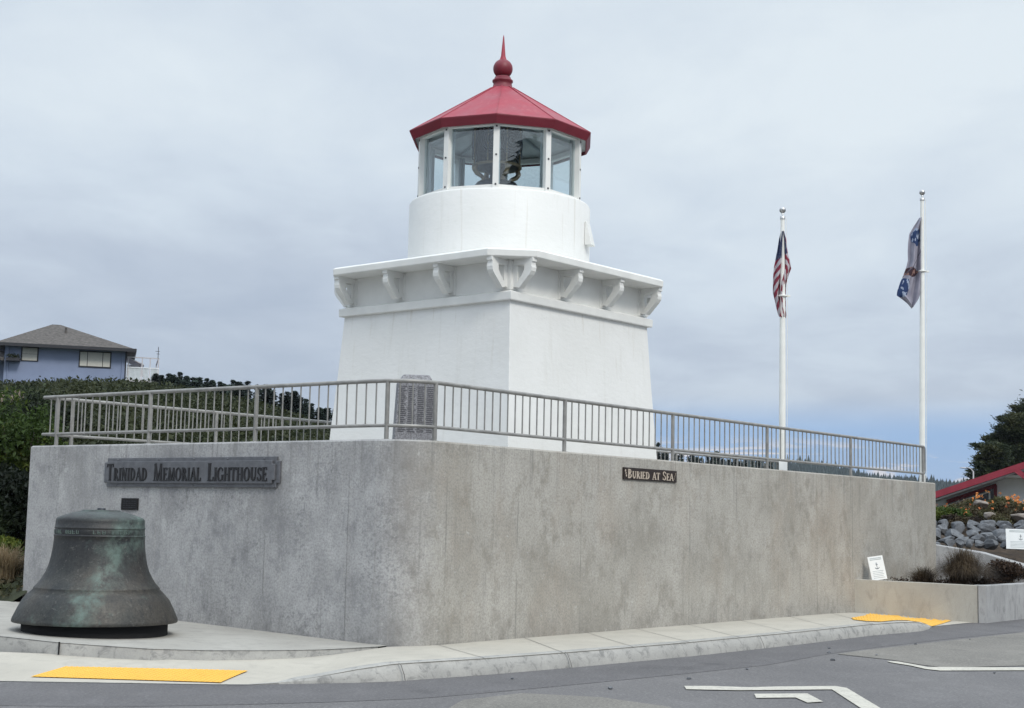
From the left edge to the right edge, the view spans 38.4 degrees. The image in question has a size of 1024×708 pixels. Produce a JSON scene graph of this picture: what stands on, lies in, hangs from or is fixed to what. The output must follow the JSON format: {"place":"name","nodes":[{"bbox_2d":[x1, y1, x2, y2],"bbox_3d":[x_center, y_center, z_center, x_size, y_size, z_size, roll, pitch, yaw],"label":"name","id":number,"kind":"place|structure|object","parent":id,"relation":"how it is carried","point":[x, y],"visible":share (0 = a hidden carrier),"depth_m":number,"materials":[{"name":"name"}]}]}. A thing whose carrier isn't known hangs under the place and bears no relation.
{"place":"outdoors","nodes":[
{"label":"outdoors","id":0,"kind":"place"},
{"bbox_2d":[0,531,26,601],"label":"hillside","id":1,"kind":"structure","parent":0,"point":[14,595],"depth_m":18.63,"materials":[{"name":"plant"}]},
{"bbox_2d":[0,544,24,579],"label":"dry grass","id":2,"kind":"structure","parent":1,"relation":"on","point":[8,568],"depth_m":19.20,"materials":[{"name":"plant"}]},
{"bbox_2d":[0,534,24,558],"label":"plant","id":3,"kind":"object","parent":1,"relation":"on","point":[10,542],"visible":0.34,"depth_m":19.71,"materials":[{"name":"green plant"}]},
{"bbox_2d":[0,532,25,597],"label":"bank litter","id":4,"kind":"object","parent":1,"relation":"on","point":[6,584],"visible":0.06,"depth_m":18.93,"materials":[{"name":"plant"}]},
{"bbox_2d":[0,461,28,478],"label":"dark bush","id":5,"kind":"object","parent":1,"relation":"on","point":[5,467],"visible":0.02,"depth_m":21.22,"materials":[{"name":"green plant"}]},
{"bbox_2d":[0,470,29,544],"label":"dark bush","id":6,"kind":"object","parent":1,"relation":"on","point":[13,503],"visible":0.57,"depth_m":20.47,"materials":[{"name":"green plant"}]},
{"bbox_2d":[0,385,68,471],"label":"bright bush","id":7,"kind":"object","parent":1,"relation":"on","point":[18,439],"visible":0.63,"depth_m":23.33,"materials":[{"name":"green plant"}]},
{"bbox_2d":[0,394,68,444],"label":"dark bush","id":8,"kind":"object","parent":1,"relation":"on","point":[32,404],"visible":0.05,"depth_m":25.34,"materials":[{"name":"green plant"}]},
{"bbox_2d":[0,383,77,424],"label":"dark bush","id":9,"kind":"object","parent":1,"relation":"on","point":[9,391],"visible":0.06,"depth_m":29.74,"materials":[{"name":"green plant"}]},
{"bbox_2d":[0,390,92,441],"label":"dark bush","id":10,"kind":"object","parent":1,"relation":"on","point":[68,413],"visible":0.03,"depth_m":27.35,"materials":[{"name":"green plant"}]},
{"bbox_2d":[0,324,158,383],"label":"blue house","id":11,"kind":"structure","parent":1,"relation":"on","point":[56,351],"depth_m":112.74,"materials":[{"name":"paint"}]},
{"bbox_2d":[6,353,19,361],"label":"hanging plant","id":12,"kind":"object","parent":11,"relation":"attached to","point":[13,357],"visible":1,"depth_m":110.84,"materials":[{"name":"green plant"}]},
{"bbox_2d":[21,346,38,361],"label":"window","id":13,"kind":"structure","parent":11,"relation":"in","point":[27,353],"depth_m":111.86,"materials":[{"name":"glass"}]},
{"bbox_2d":[78,350,111,367],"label":"window","id":14,"kind":"structure","parent":11,"relation":"in","point":[92,359],"depth_m":113.12,"materials":[{"name":"glass"}]},
{"bbox_2d":[150,373,164,384],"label":"conifer","id":15,"kind":"object","parent":1,"relation":"on","point":[155,377],"visible":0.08,"depth_m":114.24,"materials":[{"name":"green plant"}]},
{"bbox_2d":[0,375,329,459],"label":"hillside thicket","id":16,"kind":"object","parent":1,"relation":"on","point":[69,386],"visible":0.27,"depth_m":37.51,"materials":[{"name":"green plant"}]},
{"bbox_2d":[167,374,178,386],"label":"conifer","id":17,"kind":"object","parent":1,"relation":"on","point":[173,379],"visible":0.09,"depth_m":113.21,"materials":[{"name":"green plant"}]},
{"bbox_2d":[189,380,202,392],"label":"conifer","id":18,"kind":"object","parent":1,"relation":"on","point":[196,383],"visible":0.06,"depth_m":113.64,"materials":[{"name":"green plant"}]},
{"bbox_2d":[232,381,251,400],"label":"conifer","id":19,"kind":"object","parent":1,"relation":"on","point":[236,392],"visible":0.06,"depth_m":111.48,"materials":[{"name":"green plant"}]},
{"bbox_2d":[244,381,252,400],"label":"conifer","id":20,"kind":"object","parent":1,"relation":"on","point":[247,383],"visible":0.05,"depth_m":129.32,"materials":[{"name":"green plant"}]},
{"bbox_2d":[259,384,279,407],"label":"conifer","id":21,"kind":"object","parent":1,"relation":"on","point":[268,396],"visible":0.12,"depth_m":105.14,"materials":[{"name":"green plant"}]},
{"bbox_2d":[280,391,293,413],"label":"conifer","id":22,"kind":"object","parent":1,"relation":"on","point":[286,403],"visible":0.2,"depth_m":105.90,"materials":[{"name":"green plant"}]},
{"bbox_2d":[289,391,306,412],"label":"conifer","id":23,"kind":"object","parent":1,"relation":"on","point":[295,394],"visible":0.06,"depth_m":107.05,"materials":[{"name":"green plant"}]},
{"bbox_2d":[292,397,307,417],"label":"conifer","id":24,"kind":"object","parent":1,"relation":"on","point":[296,404],"visible":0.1,"depth_m":105.86,"materials":[{"name":"green plant"}]},
{"bbox_2d":[307,403,316,418],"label":"conifer","id":25,"kind":"object","parent":1,"relation":"on","point":[312,412],"visible":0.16,"depth_m":107.93,"materials":[{"name":"green plant"}]},
{"bbox_2d":[312,407,325,423],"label":"conifer","id":26,"kind":"object","parent":1,"relation":"on","point":[321,413],"visible":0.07,"depth_m":108.00,"materials":[{"name":"green plant"}]},
{"bbox_2d":[322,407,332,424],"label":"conifer","id":27,"kind":"object","parent":1,"relation":"on","point":[330,415],"visible":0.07,"depth_m":108.29,"materials":[{"name":"green plant"}]},
{"bbox_2d":[973,500,988,507],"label":"boulder","id":28,"kind":"object","parent":1,"relation":"on","point":[984,504],"visible":0.77,"depth_m":31.24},
{"bbox_2d":[961,439,1016,480],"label":"cypress","id":29,"kind":"object","parent":1,"relation":"on","point":[990,457],"visible":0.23,"depth_m":83.51,"materials":[{"name":"green plant"}]},
{"bbox_2d":[965,411,1023,473],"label":"cypress","id":30,"kind":"object","parent":1,"relation":"on","point":[1009,429],"visible":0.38,"depth_m":87.48,"materials":[{"name":"green plant"}]},
{"bbox_2d":[1005,389,1023,414],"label":"cypress","id":31,"kind":"object","parent":1,"relation":"on","point":[1018,407],"visible":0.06,"depth_m":94.44,"materials":[{"name":"green plant"}]},
{"bbox_2d":[0,601,385,649],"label":"plaza","id":32,"kind":"structure","parent":0,"point":[187,635],"depth_m":14.69,"materials":[{"name":"concrete"}]},
{"bbox_2d":[20,624,167,638],"bbox_3d":[-4.206,2.758,14.824,1.430,0.136,1.430,1,-6,0],"label":"bell base","id":33,"kind":"object","parent":32,"relation":"on","point":[140,632],"visible":0.48,"depth_m":14.21,"materials":[{"name":"black rubber"}]},
{"bbox_2d":[11,508,177,626],"bbox_3d":[-4.192,2.132,14.895,1.624,1.139,1.624,1,-6,4],"label":"bronze bell","id":34,"kind":"object","parent":33,"relation":"on","point":[97,573],"visible":1,"depth_m":14.46,"materials":[{"name":"metal"}]},
{"bbox_2d":[0,612,971,683],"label":"sidewalk","id":35,"kind":"structure","parent":0,"point":[15,666],"depth_m":14.21,"materials":[{"name":"concrete"}]},
{"bbox_2d":[34,666,247,681],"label":"tactile paving","id":36,"kind":"structure","parent":35,"relation":"on","point":[197,675],"depth_m":12.81,"materials":[{"name":"plastic"}]},
{"bbox_2d":[0,636,377,659],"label":"plaza kerb","id":37,"kind":"structure","parent":35,"relation":"on","point":[16,644],"depth_m":13.61,"materials":[{"name":"concrete"}]},
{"bbox_2d":[444,616,868,656],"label":"sidewalk joints","id":38,"kind":"object","parent":35,"relation":"on","point":[671,637],"visible":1,"depth_m":17.31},
{"bbox_2d":[852,613,950,625],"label":"tactile paving","id":39,"kind":"structure","parent":35,"relation":"on","point":[884,617],"depth_m":22.17,"materials":[{"name":"plastic"}]},
{"bbox_2d":[0,599,1023,707],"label":"road","id":40,"kind":"structure","parent":0,"point":[881,683],"depth_m":13.16,"materials":[{"name":"asphalt"}]},
{"bbox_2d":[0,621,964,684],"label":"kerb","id":41,"kind":"structure","parent":40,"relation":"on","point":[457,667],"depth_m":14.81,"materials":[{"name":"concrete"}]},
{"bbox_2d":[0,619,1023,706],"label":"road new lane","id":42,"kind":"structure","parent":40,"relation":"attached to","point":[70,694],"depth_m":12.72,"materials":[{"name":"asphalt"}]},
{"bbox_2d":[449,693,670,707],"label":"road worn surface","id":43,"kind":"object","parent":40,"relation":"on","point":[524,700],"visible":1,"depth_m":11.78,"materials":[{"name":"asphalt"}]},
{"bbox_2d":[685,686,879,707],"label":"road marking","id":44,"kind":"object","parent":40,"relation":"on","point":[854,698],"visible":1,"depth_m":13.05,"materials":[{"name":"paint"}]},
{"bbox_2d":[755,693,822,701],"bbox_3d":[2.323,2.913,12.467,0.530,0.001,0.675,1,-6,0],"label":"road marking","id":45,"kind":"object","parent":40,"relation":"on","point":[806,697],"visible":1,"depth_m":12.54,"materials":[{"name":"paint"}]},
{"bbox_2d":[839,632,1023,666],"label":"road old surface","id":46,"kind":"object","parent":40,"relation":"on","point":[1001,650],"visible":1,"depth_m":17.33,"materials":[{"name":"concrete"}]},
{"bbox_2d":[888,661,1023,670],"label":"road marking","id":47,"kind":"object","parent":40,"relation":"on","point":[974,668],"visible":1,"depth_m":15.47,"materials":[{"name":"paint"}]},
{"bbox_2d":[0,0,1023,482],"label":"sky","id":48,"kind":"structure","parent":0,"point":[190,180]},
{"bbox_2d":[936,525,1023,562],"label":"garden bank","id":49,"kind":"structure","parent":0,"point":[1012,554],"depth_m":27.49,"materials":[{"name":"soil"}]},
{"bbox_2d":[936,528,940,539],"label":"boulder","id":50,"kind":"object","parent":49,"relation":"on","point":[938,533],"visible":0.48,"depth_m":27.53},
{"bbox_2d":[936,523,947,535],"bbox_3d":[8.238,3.344,28.131,0.336,0.222,0.237,15,-15,1],"label":"boulder","id":51,"kind":"object","parent":49,"relation":"on","point":[942,527],"visible":0.65,"depth_m":28.06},
{"bbox_2d":[936,536,954,542],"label":"boulder","id":52,"kind":"object","parent":49,"relation":"on","point":[945,538],"visible":0.69,"depth_m":27.12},
{"bbox_2d":[939,513,956,527],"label":"ground cover","id":53,"kind":"object","parent":49,"relation":"on","point":[949,516],"visible":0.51,"depth_m":29.22,"materials":[{"name":"green plant"}]},
{"bbox_2d":[944,539,955,546],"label":"boulder","id":54,"kind":"object","parent":49,"relation":"on","point":[950,542],"visible":0.85,"depth_m":26.64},
{"bbox_2d":[936,503,972,522],"bbox_3d":[8.847,3.351,30.068,1.063,0.610,0.971,1,-6,0],"label":"flowering plant","id":55,"kind":"object","parent":49,"relation":"on","point":[940,510],"visible":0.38,"depth_m":29.80,"materials":[{"name":"green plant"}]},
{"bbox_2d":[945,529,963,538],"bbox_3d":[8.311,3.388,27.547,0.297,0.203,0.422,12,-2,-9],"label":"boulder","id":56,"kind":"object","parent":49,"relation":"on","point":[955,533],"visible":0.76,"depth_m":27.46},
{"bbox_2d":[947,515,970,528],"bbox_3d":[8.815,3.381,29.077,0.509,0.416,0.538,5,-7,-28],"label":"ground cover","id":57,"kind":"object","parent":49,"relation":"on","point":[961,519],"visible":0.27,"depth_m":29.01,"materials":[{"name":"green plant"}]},
{"bbox_2d":[952,523,965,532],"bbox_3d":[8.524,3.343,28.131,0.334,0.230,0.235,-13,-3,-20],"label":"boulder","id":58,"kind":"object","parent":49,"relation":"on","point":[959,527],"visible":0.65,"depth_m":28.04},
{"bbox_2d":[937,503,982,509],"bbox_3d":[9.401,3.393,31.071,1.107,0.499,1.085,6,-8,-34],"label":"flowering plant","id":59,"kind":"object","parent":49,"relation":"on","point":[953,505],"visible":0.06,"depth_m":30.94,"materials":[{"name":"green plant"}]},
{"bbox_2d":[954,537,968,545],"bbox_3d":[8.316,3.453,27.056,0.312,0.167,0.219,-14,13,-14],"label":"boulder","id":60,"kind":"object","parent":49,"relation":"on","point":[964,539],"visible":0.59,"depth_m":27.02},
{"bbox_2d":[956,506,979,515],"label":"ground cover","id":61,"kind":"object","parent":49,"relation":"on","point":[972,509],"visible":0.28,"depth_m":30.60,"materials":[{"name":"green plant"}]},
{"bbox_2d":[965,539,973,548],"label":"boulder","id":62,"kind":"object","parent":49,"relation":"on","point":[969,542],"visible":0.93,"depth_m":26.74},
{"bbox_2d":[966,529,978,537],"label":"boulder","id":63,"kind":"object","parent":49,"relation":"on","point":[971,533],"visible":0.66,"depth_m":27.57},
{"bbox_2d":[967,520,979,526],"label":"boulder","id":64,"kind":"object","parent":49,"relation":"on","point":[974,523],"visible":0.45,"depth_m":28.52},
{"bbox_2d":[967,524,980,531],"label":"boulder","id":65,"kind":"object","parent":49,"relation":"on","point":[970,527],"visible":0.73,"depth_m":28.06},
{"bbox_2d":[965,516,986,529],"bbox_3d":[9.230,3.416,29.288,0.497,0.389,0.641,1,-6,0],"label":"ground cover","id":66,"kind":"object","parent":49,"relation":"on","point":[977,519],"visible":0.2,"depth_m":29.25,"materials":[{"name":"green plant"}]},
{"bbox_2d":[970,534,985,543],"bbox_3d":[8.590,3.412,27.115,0.267,0.165,0.219,-19,-18,26],"label":"boulder","id":67,"kind":"object","parent":49,"relation":"on","point":[981,537],"visible":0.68,"depth_m":27.06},
{"bbox_2d":[975,540,983,548],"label":"boulder","id":68,"kind":"object","parent":49,"relation":"on","point":[979,544],"visible":1,"depth_m":26.77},
{"bbox_2d":[973,508,994,518],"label":"ground cover","id":69,"kind":"object","parent":49,"relation":"on","point":[981,513],"visible":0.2,"depth_m":30.20,"materials":[{"name":"green plant"}]},
{"bbox_2d":[977,523,995,532],"bbox_3d":[9.099,3.357,28.117,0.387,0.214,0.205,16,-1,12],"label":"boulder","id":70,"kind":"object","parent":49,"relation":"on","point":[984,527],"visible":0.62,"depth_m":28.04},
{"bbox_2d":[959,490,1015,511],"bbox_3d":[10.468,3.395,32.074,1.459,0.863,1.124,1,-6,0],"label":"flowering plant","id":71,"kind":"object","parent":49,"relation":"on","point":[998,498],"visible":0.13,"depth_m":32.00,"materials":[{"name":"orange plant"}]},
{"bbox_2d":[980,520,995,526],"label":"boulder","id":72,"kind":"object","parent":49,"relation":"on","point":[992,522],"visible":0.57,"depth_m":28.61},
{"bbox_2d":[983,539,998,549],"bbox_3d":[8.715,3.462,26.736,0.186,0.186,0.352,13,-16,-23],"label":"boulder","id":73,"kind":"object","parent":49,"relation":"on","point":[990,544],"visible":1,"depth_m":26.67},
{"bbox_2d":[991,529,1005,537],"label":"boulder","id":74,"kind":"object","parent":49,"relation":"on","point":[997,533],"visible":0.45,"depth_m":27.54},
{"bbox_2d":[995,534,1005,542],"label":"boulder","id":75,"kind":"object","parent":49,"relation":"on","point":[1001,538],"visible":0.62,"depth_m":27.00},
{"bbox_2d":[985,512,1016,528],"bbox_3d":[9.772,3.356,29.284,0.667,0.460,0.737,1,-6,0],"label":"ground cover","id":76,"kind":"object","parent":49,"relation":"on","point":[999,517],"visible":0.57,"depth_m":29.15,"materials":[{"name":"green plant"}]},
{"bbox_2d":[996,521,1011,527],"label":"boulder","id":77,"kind":"object","parent":49,"relation":"on","point":[1000,523],"visible":0.62,"depth_m":28.57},
{"bbox_2d":[986,496,1023,524],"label":"flowering plant","id":78,"kind":"object","parent":49,"relation":"on","point":[1001,507],"visible":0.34,"depth_m":31.48,"materials":[{"name":"green plant"}]},
{"bbox_2d":[999,524,1013,529],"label":"boulder","id":79,"kind":"object","parent":49,"relation":"on","point":[1004,526],"visible":0.45,"depth_m":28.13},
{"bbox_2d":[1001,507,1018,522],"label":"ground cover","id":80,"kind":"object","parent":49,"relation":"on","point":[1009,512],"visible":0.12,"depth_m":30.40,"materials":[{"name":"green plant"}]},
{"bbox_2d":[1006,529,1023,548],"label":"notice card","id":81,"kind":"object","parent":49,"relation":"on","point":[1014,538],"visible":1,"depth_m":26.44,"materials":[{"name":"grey"}]},
{"bbox_2d":[1011,513,1023,521],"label":"boulder","id":82,"kind":"object","parent":49,"relation":"on","point":[1018,516],"visible":0.88,"depth_m":29.04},
{"bbox_2d":[1013,520,1023,527],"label":"boulder","id":83,"kind":"object","parent":49,"relation":"on","point":[1019,523],"visible":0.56,"depth_m":28.56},
{"bbox_2d":[983,512,995,519],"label":"boulder","id":84,"kind":"object","parent":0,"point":[987,514],"visible":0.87,"depth_m":29.35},
{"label":"planter soil","id":85,"kind":"structure","parent":0,"visible":0},
{"bbox_2d":[901,565,946,582],"bbox_3d":[6.688,3.586,23.775,0.985,0.372,0.996,1,-6,0],"label":"sedge clump","id":86,"kind":"object","parent":85,"relation":"on","point":[922,574],"visible":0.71,"depth_m":23.68,"materials":[{"name":"plant"}]},
{"bbox_2d":[883,575,1016,584],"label":"planter mulch","id":87,"kind":"object","parent":85,"relation":"on","point":[963,582],"visible":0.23,"depth_m":23.84,"materials":[{"name":"soil"}]},
{"bbox_2d":[927,545,1002,584],"bbox_3d":[7.402,3.471,24.119,1.586,0.710,1.530,1,-6,0],"label":"sedge clump","id":88,"kind":"object","parent":85,"relation":"on","point":[961,567],"visible":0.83,"depth_m":23.95,"materials":[{"name":"plant"}]},
{"bbox_2d":[976,576,991,584],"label":"dark shrub","id":89,"kind":"object","parent":85,"relation":"on","point":[987,581],"visible":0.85,"depth_m":23.82,"materials":[{"name":"brown plant"}]},
{"bbox_2d":[982,559,1023,583],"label":"dark shrub","id":90,"kind":"object","parent":85,"relation":"on","point":[1016,571],"visible":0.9,"depth_m":25.00,"materials":[{"name":"brown plant"}]},
{"bbox_3d":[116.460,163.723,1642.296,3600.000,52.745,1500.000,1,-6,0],"label":"far hills","id":91,"kind":"structure","parent":0,"visible":0},
{"bbox_2d":[703,454,966,490],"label":"forest","id":92,"kind":"object","parent":91,"relation":"on","point":[824,469],"visible":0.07,"depth_m":1171.49,"materials":[{"name":"plant"}]},
{"label":"ground","id":93,"kind":"structure","parent":0,"visible":0},
{"bbox_2d":[22,439,935,647],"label":"retaining wall","id":94,"kind":"structure","parent":93,"relation":"on","point":[395,542],"depth_m":16.88,"materials":[{"name":"concrete"}]},
{"bbox_2d":[121,498,138,509],"bbox_3d":[-4.552,1.787,17.495,0.300,0.140,0.020,-3,-8,36],"label":"plaque","id":95,"kind":"object","parent":94,"relation":"attached to","point":[129,503],"visible":1,"depth_m":17.48,"materials":[{"name":"black metal"}]},
{"bbox_2d":[104,456,281,487],"bbox_3d":[-3.743,1.362,16.930,2.965,0.344,0.065,-3,-8,36],"label":"name plaque","id":96,"kind":"object","parent":94,"relation":"attached to","point":[245,472],"visible":1,"depth_m":16.83,"materials":[{"name":"grey metal"}]},
{"bbox_2d":[50,398,787,468],"bbox_3d":[0.147,1.816,26.055,0.113,0.655,18.967,-4,-8,40],"label":"railing","id":97,"kind":"object","parent":94,"relation":"on","point":[177,409],"visible":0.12,"depth_m":20.57,"materials":[{"name":"metal"}]},
{"bbox_2d":[41,379,925,481],"bbox_3d":[1.835,1.155,19.892,14.951,0.655,5.345,5,-7,-27],"label":"railing","id":98,"kind":"object","parent":94,"relation":"on","point":[386,425],"visible":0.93,"depth_m":17.57,"materials":[{"name":"metal"}]},
{"bbox_2d":[622,467,676,482],"bbox_3d":[1.750,1.529,18.553,0.030,0.150,1.230,-4,-8,38],"label":"memorial plaque","id":99,"kind":"object","parent":94,"relation":"attached to","point":[628,473],"visible":1,"depth_m":18.51,"materials":[{"name":"brown metal"}]},
{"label":"terrace deck","id":100,"kind":"structure","parent":94,"relation":"on","visible":0},
{"bbox_2d":[392,374,433,439],"bbox_3d":[-1.143,0.859,16.920,0.513,1.250,0.210,3,-7,-16],"label":"memorial stone","id":101,"kind":"object","parent":100,"relation":"on","point":[405,418],"visible":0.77,"depth_m":16.87,"materials":[{"name":"grey stone"}]},
{"bbox_2d":[329,35,662,458],"bbox_3d":[-0.192,-1.358,20.987,3.742,6.615,3.742,-4,-8,40],"label":"lighthouse","id":102,"kind":"object","parent":100,"relation":"on","point":[496,284],"visible":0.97,"depth_m":19.88,"materials":[{"name":"white paint"}]},
{"bbox_2d":[472,126,522,185],"bbox_3d":[-0.216,-2.762,21.146,0.729,1.219,0.729,-2,-7,28],"label":"lighthouse lens","id":103,"kind":"object","parent":102,"relation":"on","point":[511,149],"visible":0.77,"depth_m":20.92,"materials":[{"name":"clear glass"}]},
{"bbox_2d":[778,207,789,469],"bbox_3d":[4.269,-0.033,23.161,0.230,4.659,0.220,1,-6,0],"label":"flagpole","id":104,"kind":"object","parent":100,"relation":"on","point":[782,384],"visible":0.75,"depth_m":23.12,"materials":[{"name":"metal"}]},
{"bbox_2d":[773,231,790,317],"bbox_3d":[4.289,-1.260,23.299,0.294,1.397,0.154,1,-6,0],"label":"striped flag","id":105,"kind":"object","parent":104,"relation":"attached to","point":[776,279],"visible":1,"depth_m":23.28,"materials":[{"name":"fabric"}]},
{"bbox_2d":[918,190,928,481],"bbox_3d":[7.350,-0.141,26.301,0.230,5.714,0.220,2,-6,0],"label":"flagpole","id":106,"kind":"object","parent":100,"relation":"on","point":[922,367],"visible":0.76,"depth_m":26.27,"materials":[{"name":"metal"}]},
{"bbox_2d":[897,217,921,308],"bbox_3d":[7.161,-1.647,26.467,0.453,1.661,0.136,1,-6,0],"label":"pale flag","id":107,"kind":"object","parent":106,"relation":"attached to","point":[908,291],"visible":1,"depth_m":26.45,"materials":[{"name":"fabric"}]},
{"bbox_2d":[855,579,1023,622],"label":"planter","id":108,"kind":"object","parent":93,"relation":"on","point":[989,603],"visible":0.84,"depth_m":23.14,"materials":[{"name":"concrete"}]},
{"bbox_2d":[867,555,886,579],"bbox_3d":[5.753,3.372,23.146,0.301,0.404,0.090,2,-6,-3],"label":"notice card","id":109,"kind":"object","parent":108,"relation":"on","point":[877,568],"visible":1,"depth_m":23.14,"materials":[{"name":"grey"}]},
{"bbox_2d":[935,462,1023,506],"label":"red trimmed building","id":110,"kind":"structure","parent":93,"relation":"on","point":[1008,481],"depth_m":46.75,"materials":[{"name":"grey"}]},
{"bbox_2d":[947,484,996,504],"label":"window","id":111,"kind":"structure","parent":110,"relation":"in","point":[992,489],"depth_m":47.09,"materials":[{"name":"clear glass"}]},
{"bbox_2d":[936,544,1023,582],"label":"wall","id":112,"kind":"structure","parent":93,"relation":"on","point":[941,549],"depth_m":25.78,"materials":[{"name":"grey concrete"}]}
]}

